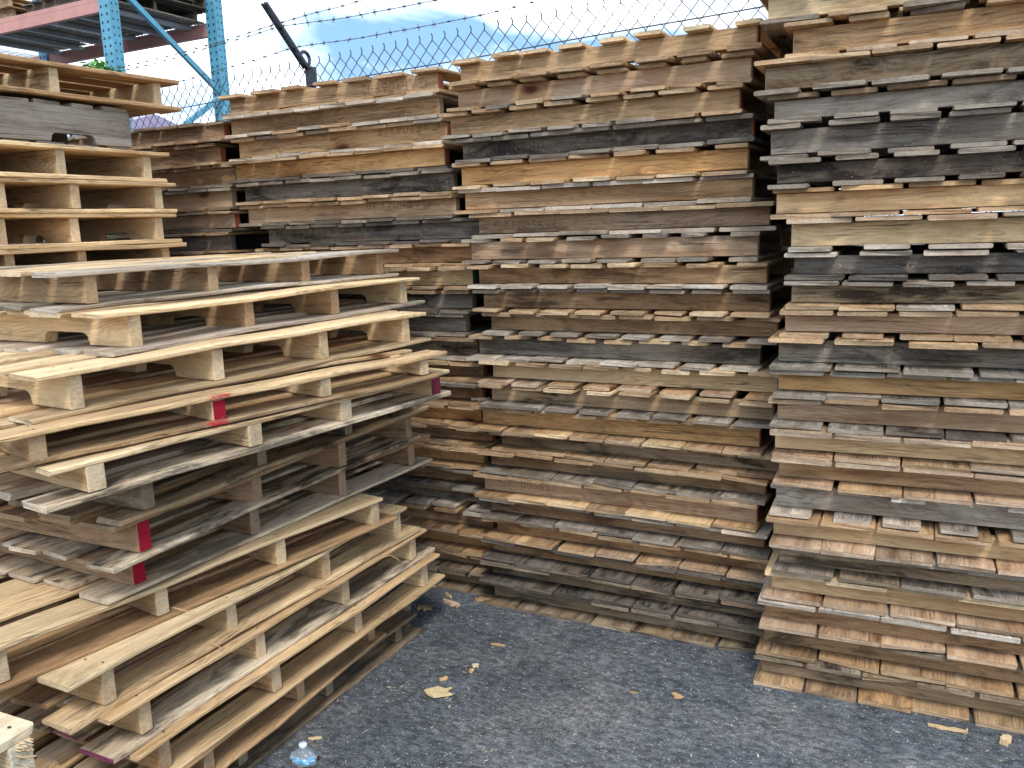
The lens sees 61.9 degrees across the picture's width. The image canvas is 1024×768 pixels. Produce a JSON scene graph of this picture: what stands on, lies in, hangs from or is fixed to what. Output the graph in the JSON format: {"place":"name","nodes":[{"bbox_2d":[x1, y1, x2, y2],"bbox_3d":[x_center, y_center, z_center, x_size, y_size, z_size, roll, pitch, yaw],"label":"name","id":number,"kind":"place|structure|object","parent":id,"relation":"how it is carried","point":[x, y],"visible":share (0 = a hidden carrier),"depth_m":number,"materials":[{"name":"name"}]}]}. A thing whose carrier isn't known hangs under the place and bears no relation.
{"place":"outdoors","nodes":[
{"label":"outdoors","id":0,"kind":"place"},
{"bbox_2d":[0,712,36,767],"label":"wooden pallet","id":1,"kind":"object","parent":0,"point":[16,748],"visible":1,"depth_m":1.69,"materials":[{"name":"brown wood"}]},
{"bbox_2d":[0,242,186,265],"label":"wooden pallet","id":2,"kind":"object","parent":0,"point":[20,257],"visible":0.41,"depth_m":4.20,"materials":[{"name":"brown wood"}]},
{"bbox_2d":[0,213,182,249],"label":"wooden pallet","id":3,"kind":"object","parent":2,"relation":"on","point":[22,230],"visible":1,"depth_m":4.19,"materials":[{"name":"brown wood"}]},
{"bbox_2d":[0,177,176,212],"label":"wooden pallet","id":4,"kind":"object","parent":3,"relation":"on","point":[28,195],"visible":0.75,"depth_m":4.16,"materials":[{"name":"brown wood"}]},
{"bbox_2d":[0,140,168,182],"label":"wooden pallet","id":5,"kind":"object","parent":4,"relation":"on","point":[19,159],"visible":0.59,"depth_m":4.07,"materials":[{"name":"brown wood"}]},
{"bbox_2d":[0,96,131,149],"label":"wooden pallet","id":6,"kind":"object","parent":5,"relation":"on","point":[33,120],"visible":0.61,"depth_m":3.94,"materials":[{"name":"grey wood"}]},
{"bbox_2d":[0,53,181,117],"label":"wooden pallet","id":7,"kind":"object","parent":6,"relation":"on","point":[135,95],"visible":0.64,"depth_m":4.12,"materials":[{"name":"brown wood"}]},
{"bbox_2d":[170,249,311,256],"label":"wooden pallet","id":8,"kind":"object","parent":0,"point":[210,254],"visible":0.08,"depth_m":5.12,"materials":[{"name":"brown wood"}]},
{"bbox_2d":[86,230,285,254],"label":"wooden pallet","id":9,"kind":"object","parent":8,"relation":"on","point":[224,242],"visible":0.52,"depth_m":5.05,"materials":[{"name":"brown wood"}]},
{"bbox_2d":[108,211,300,235],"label":"wooden pallet","id":10,"kind":"object","parent":9,"relation":"on","point":[207,221],"visible":0.41,"depth_m":5.00,"materials":[{"name":"brown wood"}]},
{"bbox_2d":[107,187,247,212],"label":"wooden pallet","id":11,"kind":"object","parent":10,"relation":"on","point":[213,199],"visible":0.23,"depth_m":4.98,"materials":[{"name":"brown wood"}]},
{"bbox_2d":[152,164,244,192],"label":"wooden pallet","id":12,"kind":"object","parent":11,"relation":"on","point":[207,177],"visible":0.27,"depth_m":4.96,"materials":[{"name":"brown wood"}]},
{"bbox_2d":[134,143,239,169],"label":"wooden pallet","id":13,"kind":"object","parent":12,"relation":"on","point":[188,156],"visible":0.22,"depth_m":4.96,"materials":[{"name":"brown wood"}]},
{"bbox_2d":[68,120,238,149],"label":"wooden pallet","id":14,"kind":"object","parent":13,"relation":"on","point":[196,133],"visible":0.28,"depth_m":4.95,"materials":[{"name":"brown wood"}]},
{"bbox_2d":[0,0,1023,216],"label":"sky","id":15,"kind":"structure","parent":0,"point":[239,16],"materials":[{"name":"white"}]},
{"bbox_2d":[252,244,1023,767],"bbox_3d":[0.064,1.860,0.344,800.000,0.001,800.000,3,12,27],"label":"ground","id":16,"kind":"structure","parent":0,"point":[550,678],"depth_m":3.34,"materials":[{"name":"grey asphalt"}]},
{"bbox_2d":[0,0,230,130],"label":"pallet rack","id":17,"kind":"object","parent":16,"relation":"on","point":[114,45],"visible":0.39,"depth_m":9.80,"materials":[{"name":"blue metal"}]},
{"bbox_2d":[0,5,101,50],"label":"wooden pallet","id":18,"kind":"object","parent":17,"relation":"on","point":[9,11],"visible":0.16,"depth_m":10.08,"materials":[{"name":"brown wood"}]},
{"bbox_2d":[22,0,203,35],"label":"wooden pallet","id":19,"kind":"object","parent":17,"relation":"on","point":[179,11],"visible":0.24,"depth_m":9.50,"materials":[{"name":"brown wood"}]},
{"bbox_2d":[33,605,421,767],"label":"wooden pallet","id":20,"kind":"object","parent":16,"relation":"on","point":[400,634],"visible":0.03,"depth_m":3.61,"materials":[{"name":"brown wood"}]},
{"bbox_2d":[32,610,385,767],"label":"wooden pallet","id":21,"kind":"object","parent":20,"relation":"on","point":[231,747],"visible":0.04,"depth_m":3.16,"materials":[{"name":"brown wood"}]},
{"bbox_2d":[12,552,444,767],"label":"wooden pallet","id":22,"kind":"object","parent":21,"relation":"on","point":[270,681],"visible":0.12,"depth_m":3.08,"materials":[{"name":"brown wood"}]},
{"bbox_2d":[0,528,434,764],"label":"wooden pallet","id":23,"kind":"object","parent":22,"relation":"on","point":[138,720],"visible":0.16,"depth_m":2.96,"materials":[{"name":"brown wood"}]},
{"bbox_2d":[0,503,420,734],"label":"wooden pallet","id":24,"kind":"object","parent":23,"relation":"on","point":[94,685],"visible":0.24,"depth_m":2.83,"materials":[{"name":"brown wood"}]},
{"bbox_2d":[0,491,396,691],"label":"wooden pallet","id":25,"kind":"object","parent":24,"relation":"on","point":[35,615],"visible":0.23,"depth_m":2.83,"materials":[{"name":"brown wood"}]},
{"bbox_2d":[0,432,432,604],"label":"wooden pallet","id":26,"kind":"object","parent":25,"relation":"on","point":[75,573],"visible":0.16,"depth_m":3.06,"materials":[{"name":"brown wood"}]},
{"bbox_2d":[0,412,421,573],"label":"wooden pallet","id":27,"kind":"object","parent":26,"relation":"on","point":[136,542],"visible":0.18,"depth_m":2.89,"materials":[{"name":"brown wood"}]},
{"bbox_2d":[0,393,428,526],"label":"wooden pallet","id":28,"kind":"object","parent":27,"relation":"on","point":[139,503],"visible":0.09,"depth_m":2.90,"materials":[{"name":"brown wood"}]},
{"bbox_2d":[0,368,450,513],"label":"wooden pallet","id":29,"kind":"object","parent":28,"relation":"on","point":[84,478],"visible":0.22,"depth_m":2.73,"materials":[{"name":"brown wood"}]},
{"bbox_2d":[0,342,446,473],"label":"wooden pallet","id":30,"kind":"object","parent":29,"relation":"on","point":[22,446],"visible":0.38,"depth_m":2.78,"materials":[{"name":"brown wood"}]},
{"bbox_2d":[0,310,430,424],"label":"wooden pallet","id":31,"kind":"object","parent":30,"relation":"on","point":[38,387],"visible":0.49,"depth_m":2.92,"materials":[{"name":"brown wood"}]},
{"bbox_2d":[0,277,424,356],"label":"wooden pallet","id":32,"kind":"object","parent":31,"relation":"on","point":[115,331],"visible":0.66,"depth_m":3.17,"materials":[{"name":"brown wood"}]},
{"bbox_2d":[0,249,398,313],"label":"wooden pallet","id":33,"kind":"object","parent":32,"relation":"on","point":[61,287],"visible":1,"depth_m":3.35,"materials":[{"name":"brown wood"}]},
{"bbox_2d":[34,0,889,245],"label":"chain link fence","id":34,"kind":"object","parent":16,"relation":"on","point":[311,74],"visible":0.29,"depth_m":6.20,"materials":[{"name":"metal"}]},
{"bbox_2d":[427,567,499,596],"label":"wooden pallet","id":35,"kind":"object","parent":16,"relation":"on","point":[459,581],"visible":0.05,"depth_m":4.55,"materials":[{"name":"brown wood"}]},
{"bbox_2d":[427,549,492,576],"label":"wooden pallet","id":36,"kind":"object","parent":35,"relation":"on","point":[454,561],"visible":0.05,"depth_m":4.52,"materials":[{"name":"brown wood"}]},
{"bbox_2d":[415,529,493,556],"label":"wooden pallet","id":37,"kind":"object","parent":36,"relation":"on","point":[465,545],"visible":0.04,"depth_m":4.53,"materials":[{"name":"brown wood"}]},
{"bbox_2d":[355,494,497,538],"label":"wooden pallet","id":38,"kind":"object","parent":37,"relation":"on","point":[462,520],"visible":0.06,"depth_m":4.52,"materials":[{"name":"brown wood"}]},
{"bbox_2d":[346,477,492,512],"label":"wooden pallet","id":39,"kind":"object","parent":38,"relation":"on","point":[424,495],"visible":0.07,"depth_m":4.57,"materials":[{"name":"brown wood"}]},
{"bbox_2d":[349,462,484,492],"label":"wooden pallet","id":40,"kind":"object","parent":39,"relation":"on","point":[457,479],"visible":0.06,"depth_m":4.50,"materials":[{"name":"brown wood"}]},
{"bbox_2d":[414,442,490,469],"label":"wooden pallet","id":41,"kind":"object","parent":40,"relation":"on","point":[449,456],"visible":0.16,"depth_m":4.43,"materials":[{"name":"brown wood"}]},
{"bbox_2d":[387,421,501,448],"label":"wooden pallet","id":42,"kind":"object","parent":41,"relation":"on","point":[453,436],"visible":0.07,"depth_m":4.42,"materials":[{"name":"brown wood"}]},
{"bbox_2d":[411,403,482,427],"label":"wooden pallet","id":43,"kind":"object","parent":42,"relation":"on","point":[453,416],"visible":0.08,"depth_m":4.40,"materials":[{"name":"brown wood"}]},
{"bbox_2d":[425,381,491,406],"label":"wooden pallet","id":44,"kind":"object","parent":43,"relation":"on","point":[462,394],"visible":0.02,"depth_m":4.36,"materials":[{"name":"brown wood"}]},
{"bbox_2d":[428,359,492,382],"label":"wooden pallet","id":45,"kind":"object","parent":44,"relation":"on","point":[468,371],"visible":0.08,"depth_m":4.33,"materials":[{"name":"brown wood"}]},
{"bbox_2d":[337,333,479,361],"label":"wooden pallet","id":46,"kind":"object","parent":45,"relation":"on","point":[457,348],"visible":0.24,"depth_m":4.35,"materials":[{"name":"brown wood"}]},
{"bbox_2d":[337,312,491,336],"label":"wooden pallet","id":47,"kind":"object","parent":46,"relation":"on","point":[440,324],"visible":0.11,"depth_m":4.38,"materials":[{"name":"grey wood"}]},
{"bbox_2d":[338,288,483,313],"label":"wooden pallet","id":48,"kind":"object","parent":47,"relation":"on","point":[452,301],"visible":0.16,"depth_m":4.32,"materials":[{"name":"brown wood"}]},
{"bbox_2d":[383,266,479,289],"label":"wooden pallet","id":49,"kind":"object","parent":48,"relation":"on","point":[449,277],"visible":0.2,"depth_m":4.30,"materials":[{"name":"brown wood"}]},
{"bbox_2d":[255,242,478,267],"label":"wooden pallet","id":50,"kind":"object","parent":49,"relation":"on","point":[435,254],"visible":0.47,"depth_m":4.36,"materials":[{"name":"brown wood"}]},
{"bbox_2d":[260,217,481,247],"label":"wooden pallet","id":51,"kind":"object","parent":50,"relation":"on","point":[453,230],"visible":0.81,"depth_m":4.44,"materials":[{"name":"grey wood"}]},
{"bbox_2d":[239,194,513,226],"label":"wooden pallet","id":52,"kind":"object","parent":51,"relation":"on","point":[402,209],"visible":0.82,"depth_m":4.46,"materials":[{"name":"brown wood"}]},
{"bbox_2d":[235,168,464,205],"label":"wooden pallet","id":53,"kind":"object","parent":52,"relation":"on","point":[399,184],"visible":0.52,"depth_m":4.44,"materials":[{"name":"grey wood"}]},
{"bbox_2d":[221,143,462,183],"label":"wooden pallet","id":54,"kind":"object","parent":53,"relation":"on","point":[390,160],"visible":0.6,"depth_m":4.43,"materials":[{"name":"brown wood"}]},
{"bbox_2d":[229,118,462,161],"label":"wooden pallet","id":55,"kind":"object","parent":54,"relation":"on","point":[382,136],"visible":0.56,"depth_m":4.42,"materials":[{"name":"brown wood"}]},
{"bbox_2d":[222,91,484,139],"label":"wooden pallet","id":56,"kind":"object","parent":55,"relation":"on","point":[409,107],"visible":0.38,"depth_m":4.39,"materials":[{"name":"brown wood"}]},
{"bbox_2d":[217,67,460,116],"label":"wooden pallet","id":57,"kind":"object","parent":56,"relation":"on","point":[400,84],"visible":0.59,"depth_m":4.38,"materials":[{"name":"brown wood"}]},
{"bbox_2d":[481,582,762,651],"bbox_3d":[0.756,0.989,4.578,1.425,0.135,1.271,3,12,27],"label":"wooden pallet","id":58,"kind":"object","parent":16,"relation":"on","point":[674,626],"visible":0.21,"depth_m":4.05,"materials":[{"name":"brown wood"}]},
{"bbox_2d":[479,559,763,631],"bbox_3d":[0.747,0.872,4.545,1.416,0.120,1.269,3,12,27],"label":"wooden pallet","id":59,"kind":"object","parent":58,"relation":"on","point":[725,612],"visible":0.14,"depth_m":4.02,"materials":[{"name":"brown wood"}]},
{"bbox_2d":[481,538,763,606],"bbox_3d":[0.750,0.765,4.524,1.422,0.109,1.296,3,12,27],"label":"wooden pallet","id":60,"kind":"object","parent":59,"relation":"on","point":[554,560],"visible":0.12,"depth_m":4.01,"materials":[{"name":"brown wood"}]},
{"bbox_2d":[481,518,772,583],"bbox_3d":[0.768,0.658,4.515,1.444,0.114,1.280,3,12,27],"label":"wooden pallet","id":61,"kind":"object","parent":60,"relation":"on","point":[592,544],"visible":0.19,"depth_m":4.00,"materials":[{"name":"brown wood"}]},
{"bbox_2d":[479,498,773,559],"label":"wooden pallet","id":62,"kind":"object","parent":61,"relation":"on","point":[740,543],"visible":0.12,"depth_m":3.95,"materials":[{"name":"brown wood"}]},
{"bbox_2d":[473,471,775,532],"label":"wooden pallet","id":63,"kind":"object","parent":62,"relation":"on","point":[668,507],"visible":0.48,"depth_m":3.96,"materials":[{"name":"brown wood"}]},
{"bbox_2d":[477,439,775,505],"bbox_3d":[0.744,0.312,4.464,1.422,0.116,1.273,4,12,28],"label":"wooden pallet","id":64,"kind":"object","parent":63,"relation":"on","point":[694,482],"visible":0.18,"depth_m":3.93,"materials":[{"name":"brown wood"}]},
{"bbox_2d":[489,431,778,479],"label":"wooden pallet","id":65,"kind":"object","parent":64,"relation":"on","point":[763,466],"visible":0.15,"depth_m":3.89,"materials":[{"name":"brown wood"}]},
{"bbox_2d":[470,397,774,456],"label":"wooden pallet","id":66,"kind":"object","parent":65,"relation":"on","point":[731,438],"visible":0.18,"depth_m":3.89,"materials":[{"name":"brown wood"}]},
{"bbox_2d":[478,380,777,428],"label":"wooden pallet","id":67,"kind":"object","parent":66,"relation":"on","point":[718,411],"visible":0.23,"depth_m":3.84,"materials":[{"name":"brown wood"}]},
{"bbox_2d":[478,360,778,400],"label":"wooden pallet","id":68,"kind":"object","parent":67,"relation":"on","point":[762,384],"visible":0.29,"depth_m":3.83,"materials":[{"name":"brown wood"}]},
{"bbox_2d":[466,332,778,371],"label":"wooden pallet","id":69,"kind":"object","parent":68,"relation":"on","point":[739,354],"visible":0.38,"depth_m":3.86,"materials":[{"name":"grey wood"}]},
{"bbox_2d":[482,309,784,344],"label":"wooden pallet","id":70,"kind":"object","parent":69,"relation":"on","point":[688,328],"visible":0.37,"depth_m":3.80,"materials":[{"name":"brown wood"}]},
{"bbox_2d":[472,282,791,317],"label":"wooden pallet","id":71,"kind":"object","parent":70,"relation":"on","point":[772,301],"visible":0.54,"depth_m":3.80,"materials":[{"name":"brown wood"}]},
{"bbox_2d":[467,255,793,289],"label":"wooden pallet","id":72,"kind":"object","parent":71,"relation":"on","point":[764,274],"visible":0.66,"depth_m":3.77,"materials":[{"name":"brown wood"}]},
{"bbox_2d":[461,228,791,264],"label":"wooden pallet","id":73,"kind":"object","parent":72,"relation":"on","point":[743,246],"visible":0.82,"depth_m":3.80,"materials":[{"name":"brown wood"}]},
{"bbox_2d":[469,201,806,238],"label":"wooden pallet","id":74,"kind":"object","parent":73,"relation":"on","point":[738,216],"visible":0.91,"depth_m":3.73,"materials":[{"name":"brown wood"}]},
{"bbox_2d":[455,173,793,213],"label":"wooden pallet","id":75,"kind":"object","parent":74,"relation":"on","point":[708,190],"visible":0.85,"depth_m":3.76,"materials":[{"name":"brown wood"}]},
{"bbox_2d":[452,143,777,189],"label":"wooden pallet","id":76,"kind":"object","parent":75,"relation":"on","point":[733,159],"visible":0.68,"depth_m":3.75,"materials":[{"name":"brown wood"}]},
{"bbox_2d":[455,113,770,163],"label":"wooden pallet","id":77,"kind":"object","parent":76,"relation":"on","point":[709,133],"visible":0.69,"depth_m":3.70,"materials":[{"name":"grey wood"}]},
{"bbox_2d":[439,83,773,140],"bbox_3d":[0.565,-1.281,4.232,1.415,0.122,1.240,3,12,27],"label":"wooden pallet","id":78,"kind":"object","parent":77,"relation":"on","point":[695,102],"visible":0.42,"depth_m":3.71,"materials":[{"name":"brown wood"}]},
{"bbox_2d":[446,50,764,112],"bbox_3d":[0.596,-1.394,4.189,1.412,0.125,1.255,3,12,27],"label":"wooden pallet","id":79,"kind":"object","parent":78,"relation":"on","point":[702,73],"visible":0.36,"depth_m":3.66,"materials":[{"name":"brown wood"}]},
{"bbox_2d":[449,17,784,87],"bbox_3d":[0.615,-1.509,4.154,1.425,0.122,1.244,3,12,27],"label":"wooden pallet","id":80,"kind":"object","parent":79,"relation":"on","point":[710,41],"visible":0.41,"depth_m":3.62,"materials":[{"name":"brown wood"}]},
{"bbox_2d":[753,634,1023,733],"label":"wooden pallet","id":81,"kind":"object","parent":16,"relation":"on","point":[843,683],"visible":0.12,"depth_m":3.35,"materials":[{"name":"brown wood"}]},
{"bbox_2d":[755,624,1023,699],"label":"wooden pallet","id":82,"kind":"object","parent":81,"relation":"on","point":[936,668],"visible":0.15,"depth_m":3.33,"materials":[{"name":"brown wood"}]},
{"bbox_2d":[757,576,1023,669],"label":"wooden pallet","id":83,"kind":"object","parent":82,"relation":"on","point":[974,646],"visible":0.15,"depth_m":3.31,"materials":[{"name":"brown wood"}]},
{"bbox_2d":[762,550,1023,636],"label":"wooden pallet","id":84,"kind":"object","parent":83,"relation":"on","point":[970,611],"visible":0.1,"depth_m":3.30,"materials":[{"name":"brown wood"}]},
{"bbox_2d":[772,545,1023,605],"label":"wooden pallet","id":85,"kind":"object","parent":84,"relation":"on","point":[935,578],"visible":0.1,"depth_m":3.27,"materials":[{"name":"brown wood"}]},
{"bbox_2d":[766,480,1023,576],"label":"wooden pallet","id":86,"kind":"object","parent":85,"relation":"on","point":[820,531],"visible":0.25,"depth_m":3.24,"materials":[{"name":"brown wood"}]},
{"bbox_2d":[769,481,1023,542],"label":"wooden pallet","id":87,"kind":"object","parent":86,"relation":"on","point":[896,513],"visible":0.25,"depth_m":3.26,"materials":[{"name":"grey wood"}]},
{"bbox_2d":[771,452,1023,507],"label":"wooden pallet","id":88,"kind":"object","parent":87,"relation":"on","point":[993,489],"visible":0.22,"depth_m":3.21,"materials":[{"name":"brown wood"}]},
{"bbox_2d":[770,402,1023,475],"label":"wooden pallet","id":89,"kind":"object","parent":88,"relation":"on","point":[923,453],"visible":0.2,"depth_m":3.18,"materials":[{"name":"brown wood"}]},
{"bbox_2d":[768,372,1023,443],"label":"wooden pallet","id":90,"kind":"object","parent":89,"relation":"on","point":[874,417],"visible":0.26,"depth_m":3.17,"materials":[{"name":"brown wood"}]},
{"bbox_2d":[771,363,1023,409],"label":"wooden pallet","id":91,"kind":"object","parent":90,"relation":"on","point":[976,390],"visible":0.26,"depth_m":3.15,"materials":[{"name":"brown wood"}]},
{"bbox_2d":[768,326,1023,378],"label":"wooden pallet","id":92,"kind":"object","parent":91,"relation":"on","point":[891,352],"visible":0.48,"depth_m":3.13,"materials":[{"name":"grey wood"}]},
{"bbox_2d":[779,303,1023,342],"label":"wooden pallet","id":93,"kind":"object","parent":92,"relation":"on","point":[958,324],"visible":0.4,"depth_m":3.11,"materials":[{"name":"brown wood"}]},
{"bbox_2d":[784,273,1023,310],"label":"wooden pallet","id":94,"kind":"object","parent":93,"relation":"on","point":[917,292],"visible":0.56,"depth_m":3.09,"materials":[{"name":"brown wood"}]},
{"bbox_2d":[784,242,1023,280],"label":"wooden pallet","id":95,"kind":"object","parent":94,"relation":"on","point":[861,263],"visible":0.76,"depth_m":3.09,"materials":[{"name":"grey wood"}]},
{"bbox_2d":[786,211,1023,251],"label":"wooden pallet","id":96,"kind":"object","parent":95,"relation":"on","point":[1005,229],"visible":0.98,"depth_m":3.05,"materials":[{"name":"brown wood"}]},
{"bbox_2d":[770,178,1023,218],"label":"wooden pallet","id":97,"kind":"object","parent":96,"relation":"on","point":[946,197],"visible":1,"depth_m":3.05,"materials":[{"name":"brown wood"}]},
{"bbox_2d":[767,145,1023,189],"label":"wooden pallet","id":98,"kind":"object","parent":97,"relation":"on","point":[906,168],"visible":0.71,"depth_m":3.03,"materials":[{"name":"grey wood"}]},
{"bbox_2d":[760,107,1023,161],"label":"wooden pallet","id":99,"kind":"object","parent":98,"relation":"on","point":[953,132],"visible":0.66,"depth_m":3.02,"materials":[{"name":"grey wood"}]},
{"bbox_2d":[767,73,1023,128],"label":"wooden pallet","id":100,"kind":"object","parent":99,"relation":"on","point":[813,109],"visible":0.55,"depth_m":3.00,"materials":[{"name":"grey wood"}]},
{"bbox_2d":[754,33,1023,109],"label":"wooden pallet","id":101,"kind":"object","parent":100,"relation":"on","point":[881,69],"visible":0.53,"depth_m":2.98,"materials":[{"name":"brown wood"}]},
{"bbox_2d":[784,0,1023,57],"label":"wooden pallet","id":102,"kind":"object","parent":101,"relation":"on","point":[951,22],"visible":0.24,"depth_m":2.96,"materials":[{"name":"brown wood"}]},
{"bbox_2d":[760,0,986,55],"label":"wooden pallet","id":103,"kind":"object","parent":102,"relation":"on","point":[782,12],"visible":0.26,"depth_m":3.06,"materials":[{"name":"brown wood"}]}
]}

